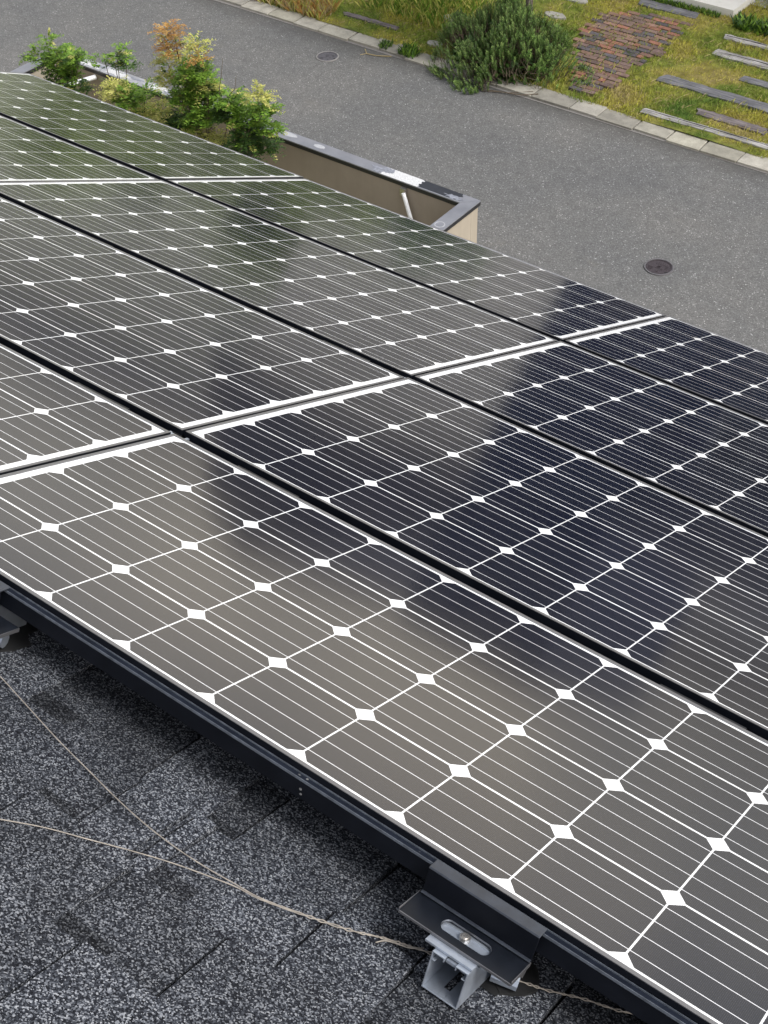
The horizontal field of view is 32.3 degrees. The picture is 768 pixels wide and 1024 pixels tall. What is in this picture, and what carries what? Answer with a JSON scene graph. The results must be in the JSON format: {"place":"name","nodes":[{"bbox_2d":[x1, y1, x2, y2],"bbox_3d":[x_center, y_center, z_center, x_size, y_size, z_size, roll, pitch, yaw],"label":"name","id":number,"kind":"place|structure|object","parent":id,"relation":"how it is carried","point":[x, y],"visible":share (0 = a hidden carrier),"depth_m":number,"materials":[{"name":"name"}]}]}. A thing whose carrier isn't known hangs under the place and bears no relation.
{"place":"outdoors","nodes":[
{"label":"outdoors","id":0,"kind":"place"},
{"bbox_2d":[0,0,767,352],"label":"road","id":1,"kind":"structure","parent":0,"point":[606,208],"depth_m":17.42,"materials":[{"name":"grey asphalt"}]},
{"bbox_2d":[316,51,338,61],"bbox_3d":[-0.836,-6.736,19.628,0.336,0.030,0.336,1,44,3],"label":"manhole cover","id":2,"kind":"object","parent":1,"relation":"on","point":[327,56],"visible":1,"depth_m":19.62,"materials":[{"name":"grey metal"}]},
{"bbox_2d":[360,49,390,56],"bbox_3d":[-0.111,-6.801,19.637,0.472,0.035,0.150,7,45,9],"label":"dead twig","id":3,"kind":"object","parent":1,"relation":"on","point":[374,55],"visible":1,"depth_m":19.61,"materials":[{"name":"brown plant"}]},
{"bbox_2d":[473,87,537,95],"bbox_3d":[1.706,-5.916,18.649,0.944,0.053,0.117,11,45,13],"label":"dead twig","id":4,"kind":"object","parent":1,"relation":"on","point":[508,92],"visible":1,"depth_m":18.63,"materials":[{"name":"brown wood"}]},
{"bbox_2d":[644,258,673,275],"bbox_3d":[3.212,-2.856,15.493,0.344,0.030,0.344,20,48,21],"label":"manhole cover","id":5,"kind":"object","parent":1,"relation":"on","point":[659,267],"visible":1,"depth_m":15.48,"materials":[{"name":"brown metal"}]},
{"bbox_2d":[259,0,767,157],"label":"lawn","id":6,"kind":"structure","parent":0,"point":[701,78],"depth_m":19.06,"materials":[{"name":"plant"}]},
{"bbox_2d":[257,0,342,19],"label":"weed clump","id":7,"kind":"object","parent":6,"relation":"on","point":[308,7],"visible":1,"depth_m":20.58,"materials":[{"name":"yellow plant"}]},
{"bbox_2d":[343,12,398,30],"bbox_3d":[-0.204,-7.539,20.375,1.064,0.074,0.131,26,51,26],"label":"timber sleeper","id":8,"kind":"object","parent":6,"relation":"on","point":[369,20],"visible":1,"depth_m":20.33,"materials":[{"name":"grey wood"}]},
{"bbox_2d":[355,0,493,27],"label":"weed clump","id":9,"kind":"object","parent":6,"relation":"on","point":[466,4],"visible":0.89,"depth_m":20.47,"materials":[{"name":"green plant"}]},
{"bbox_2d":[427,40,441,47],"bbox_3d":[0.751,-6.963,19.750,0.258,0.055,0.163,27,51,26],"label":"stepping stone","id":10,"kind":"object","parent":6,"relation":"on","point":[430,42],"visible":0.61,"depth_m":19.73,"materials":[{"name":"grey stone"}]},
{"bbox_2d":[423,0,596,94],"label":"bush","id":11,"kind":"object","parent":6,"relation":"on","point":[502,27],"visible":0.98,"depth_m":18.75,"materials":[{"name":"green plant"}]},
{"bbox_2d":[525,0,532,35],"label":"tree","id":12,"kind":"object","parent":6,"relation":"on","point":[528,1],"depth_m":19.02,"materials":[{"name":"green plant"}]},
{"bbox_2d":[544,11,565,19],"bbox_3d":[2.631,-7.612,20.357,0.378,0.055,0.214,27,51,26],"label":"stepping stone","id":13,"kind":"object","parent":6,"relation":"on","point":[560,16],"visible":0.8,"depth_m":20.33,"materials":[{"name":"grey stone"}]},
{"bbox_2d":[567,0,587,3],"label":"stepping stone","id":14,"kind":"object","parent":6,"relation":"on","point":[582,1],"visible":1,"depth_m":20.66,"materials":[{"name":"grey stone"}]},
{"bbox_2d":[637,0,699,18],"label":"timber sleeper","id":15,"kind":"object","parent":6,"relation":"on","point":[651,4],"visible":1,"depth_m":20.40,"materials":[{"name":"grey wood"}]},
{"bbox_2d":[652,0,720,17],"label":"weed clump","id":16,"kind":"object","parent":6,"relation":"on","point":[681,5],"visible":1,"depth_m":20.40,"materials":[{"name":"green plant"}]},
{"bbox_2d":[640,108,767,150],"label":"timber sleeper","id":17,"kind":"object","parent":6,"relation":"on","point":[722,133],"visible":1,"depth_m":17.68,"materials":[{"name":"grey wood"}]},
{"bbox_2d":[656,75,767,114],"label":"timber sleeper","id":18,"kind":"object","parent":6,"relation":"on","point":[726,96],"visible":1,"depth_m":18.40,"materials":[{"name":"grey wood"}]},
{"bbox_2d":[669,0,754,16],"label":"porch step","id":19,"kind":"object","parent":6,"relation":"on","point":[729,7],"visible":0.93,"depth_m":20.29,"materials":[{"name":"concrete"}]},
{"bbox_2d":[696,108,767,135],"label":"timber sleeper","id":20,"kind":"object","parent":6,"relation":"on","point":[714,116],"visible":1,"depth_m":17.82,"materials":[{"name":"grey wood"}]},
{"bbox_2d":[712,49,767,69],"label":"timber sleeper","id":21,"kind":"object","parent":6,"relation":"on","point":[747,61],"visible":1,"depth_m":19.12,"materials":[{"name":"grey wood"}]},
{"bbox_2d":[724,34,767,51],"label":"timber sleeper","id":22,"kind":"object","parent":6,"relation":"on","point":[743,40],"visible":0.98,"depth_m":19.52,"materials":[{"name":"grey wood"}]},
{"bbox_2d":[730,10,767,36],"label":"weed clump","id":23,"kind":"object","parent":6,"relation":"on","point":[755,25],"visible":1,"depth_m":19.82,"materials":[{"name":"green plant"}]},
{"bbox_2d":[739,76,767,89],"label":"timber sleeper","id":24,"kind":"object","parent":6,"relation":"on","point":[754,81],"visible":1,"depth_m":18.62,"materials":[{"name":"grey wood"}]},
{"bbox_2d":[568,10,693,96],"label":"brick path","id":25,"kind":"structure","parent":0,"point":[623,65],"depth_m":19.59,"materials":[{"name":"brown brick"}]},
{"bbox_2d":[751,0,767,7],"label":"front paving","id":26,"kind":"structure","parent":0,"point":[761,3],"depth_m":20.53,"materials":[{"name":"grey concrete"}]},
{"label":"garden soil","id":27,"kind":"structure","parent":0,"visible":0},
{"bbox_2d":[18,28,96,95],"bbox_3d":[-3.710,-4.582,15.817,1.066,2.335,0.624,27,51,26],"label":"shrub","id":28,"kind":"object","parent":27,"relation":"on","point":[69,58],"visible":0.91,"depth_m":15.20,"materials":[{"name":"green plant"}]},
{"bbox_2d":[70,75,96,84],"bbox_3d":[-3.820,-4.570,16.386,0.830,1.530,0.060,-25,49,-22],"label":"white rail","id":29,"kind":"object","parent":27,"relation":"on","point":[91,77],"visible":0.21,"depth_m":15.98,"materials":[{"name":"white metal"}]},
{"bbox_2d":[82,41,143,85],"bbox_3d":[-3.019,-4.410,15.620,0.769,2.330,0.487,27,51,26],"label":"shrub","id":30,"kind":"object","parent":27,"relation":"on","point":[122,61],"visible":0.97,"depth_m":14.91,"materials":[{"name":"green plant"}]},
{"bbox_2d":[93,75,167,122],"bbox_3d":[-2.782,-3.941,15.230,1.028,2.190,0.561,27,51,26],"label":"shrub","id":31,"kind":"object","parent":27,"relation":"on","point":[133,100],"visible":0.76,"depth_m":14.59,"materials":[{"name":"green plant"}]},
{"bbox_2d":[143,19,288,162],"bbox_3d":[-1.799,-3.776,14.421,2.033,3.037,0.693,27,51,26],"label":"shrub","id":32,"kind":"object","parent":27,"relation":"on","point":[199,94],"visible":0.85,"depth_m":13.75,"materials":[{"name":"green plant"}]},
{"bbox_2d":[11,57,480,242],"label":"garden wall","id":33,"kind":"structure","parent":27,"relation":"on","point":[436,206],"depth_m":14.31,"materials":[{"name":"beige paint"}]},
{"bbox_2d":[400,187,412,218],"bbox_3d":[0.421,-2.736,14.353,0.580,1.547,0.071,27,51,26],"label":"brace tube","id":34,"kind":"object","parent":27,"relation":"on","point":[403,192],"visible":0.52,"depth_m":13.97,"materials":[{"name":"silver metal"}]},
{"label":"ground","id":35,"kind":"structure","parent":0,"visible":0},
{"bbox_2d":[0,630,646,1023],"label":"house","id":36,"kind":"structure","parent":35,"relation":"on","point":[92,932],"depth_m":1.60,"materials":[{"name":"grey asphalt"}]},
{"bbox_2d":[0,581,38,651],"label":"roof mount","id":37,"kind":"object","parent":36,"relation":"attached to","point":[15,630],"visible":0.58,"depth_m":1.98,"materials":[{"name":"metal"}]},
{"bbox_2d":[0,676,632,1014],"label":"tie wire","id":38,"kind":"object","parent":36,"relation":"attached to","point":[406,945],"visible":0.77,"depth_m":1.60,"materials":[{"name":"grey metal"}]},
{"bbox_2d":[398,859,546,1009],"bbox_3d":[0.125,0.491,1.585,0.165,0.109,0.201,27,26,26],"label":"roof mount","id":39,"kind":"object","parent":36,"relation":"attached to","point":[485,939],"visible":0.94,"depth_m":1.54,"materials":[{"name":"metal"}]},
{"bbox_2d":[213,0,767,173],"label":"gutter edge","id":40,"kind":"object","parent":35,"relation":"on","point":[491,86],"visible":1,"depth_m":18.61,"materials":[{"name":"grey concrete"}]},
{"bbox_2d":[221,0,767,172],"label":"kerb","id":41,"kind":"structure","parent":35,"relation":"on","point":[669,135],"depth_m":18.47,"materials":[{"name":"concrete"}]},
{"bbox_2d":[378,37,393,49],"bbox_3d":[0.020,-6.965,19.721,0.259,0.131,0.296,27,51,26],"label":"weed clump","id":42,"kind":"object","parent":41,"relation":"on","point":[383,43],"visible":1,"depth_m":19.72,"materials":[{"name":"green plant"}]},
{"bbox_2d":[397,41,423,58],"bbox_3d":[0.382,-6.795,19.502,0.432,0.176,0.414,27,51,26],"label":"weed clump","id":43,"kind":"object","parent":41,"relation":"on","point":[408,51],"visible":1,"depth_m":19.49,"materials":[{"name":"green plant"}]},
{"label":"rail","id":44,"kind":"object","parent":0,"visible":0},
{"bbox_2d":[0,344,170,474],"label":"solar panel","id":45,"kind":"object","parent":44,"relation":"on","point":[47,415],"visible":0.71,"depth_m":2.54,"materials":[{"name":"glass"}]},
{"bbox_2d":[76,382,129,409],"bbox_3d":[-0.576,-0.220,2.687,0.150,0.034,0.014,27,26,26],"label":"panel clamp","id":46,"kind":"object","parent":44,"relation":"attached to","point":[102,395],"visible":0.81,"depth_m":2.68,"materials":[{"name":"metal"}]},
{"bbox_2d":[238,465,298,497],"bbox_3d":[-0.224,-0.042,2.492,0.150,0.034,0.014,27,26,26],"label":"panel clamp","id":47,"kind":"object","parent":44,"relation":"attached to","point":[268,481],"visible":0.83,"depth_m":2.49,"materials":[{"name":"metal"}]},
{"bbox_2d":[0,433,767,1023],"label":"solar panel","id":48,"kind":"object","parent":44,"relation":"on","point":[610,813],"visible":0.98,"depth_m":1.90,"materials":[{"name":"glass"}]},
{"bbox_2d":[0,581,696,1023],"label":"edge trim","id":49,"kind":"structure","parent":48,"relation":"attached to","point":[574,961],"depth_m":1.68,"materials":[{"name":"black metal"}]},
{"bbox_2d":[660,684,746,728],"bbox_3d":[0.496,0.322,2.093,0.150,0.034,0.014,27,26,26],"label":"panel clamp","id":50,"kind":"object","parent":44,"relation":"attached to","point":[704,707],"visible":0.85,"depth_m":2.09,"materials":[{"name":"metal"}]},
{"label":"rail","id":51,"kind":"object","parent":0,"visible":0},
{"bbox_2d":[0,197,403,437],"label":"solar panel","id":52,"kind":"object","parent":51,"relation":"on","point":[164,349],"visible":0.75,"depth_m":3.13,"materials":[{"name":"glass"}]},
{"bbox_2d":[322,340,369,361],"bbox_3d":[-0.102,-0.394,3.363,0.150,0.034,0.014,27,26,26],"label":"panel clamp","id":53,"kind":"object","parent":51,"relation":"attached to","point":[346,350],"visible":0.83,"depth_m":3.36,"materials":[{"name":"metal"}]},
{"bbox_2d":[184,377,767,740],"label":"solar panel","id":54,"kind":"object","parent":51,"relation":"on","point":[655,584],"visible":0.89,"depth_m":2.58,"materials":[{"name":"glass"}]},
{"bbox_3d":[-0.142,-0.823,4.337,5.040,0.039,0.030,27,26,26],"label":"rail","id":55,"kind":"object","parent":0,"visible":0},
{"bbox_2d":[0,115,158,181],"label":"solar panel","id":56,"kind":"object","parent":55,"relation":"on","point":[28,154],"visible":0.78,"depth_m":4.59,"materials":[{"name":"glass"}]},
{"bbox_2d":[0,71,303,181],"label":"solar panel","id":57,"kind":"object","parent":55,"relation":"attached to","point":[149,147],"visible":0.81,"depth_m":5.28,"materials":[{"name":"glass"}]},
{"bbox_2d":[0,180,557,379],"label":"solar panel","id":58,"kind":"object","parent":55,"relation":"on","point":[398,325],"visible":0.82,"depth_m":3.90,"materials":[{"name":"glass"}]},
{"bbox_2d":[167,178,665,341],"bbox_3d":[0.104,-0.914,4.666,1.626,0.039,0.812,27,26,26],"label":"solar panel","id":59,"kind":"object","parent":55,"relation":"attached to","point":[555,306],"visible":0.81,"depth_m":4.60,"materials":[{"name":"glass"}]},
{"bbox_2d":[414,341,767,536],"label":"solar panel","id":60,"kind":"object","parent":55,"relation":"on","point":[707,455],"visible":0.85,"depth_m":3.34,"materials":[{"name":"glass"}]},
{"bbox_2d":[565,316,767,424],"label":"solar panel","id":61,"kind":"object","parent":55,"relation":"attached to","point":[725,372],"visible":0.89,"depth_m":4.08,"materials":[{"name":"glass"}]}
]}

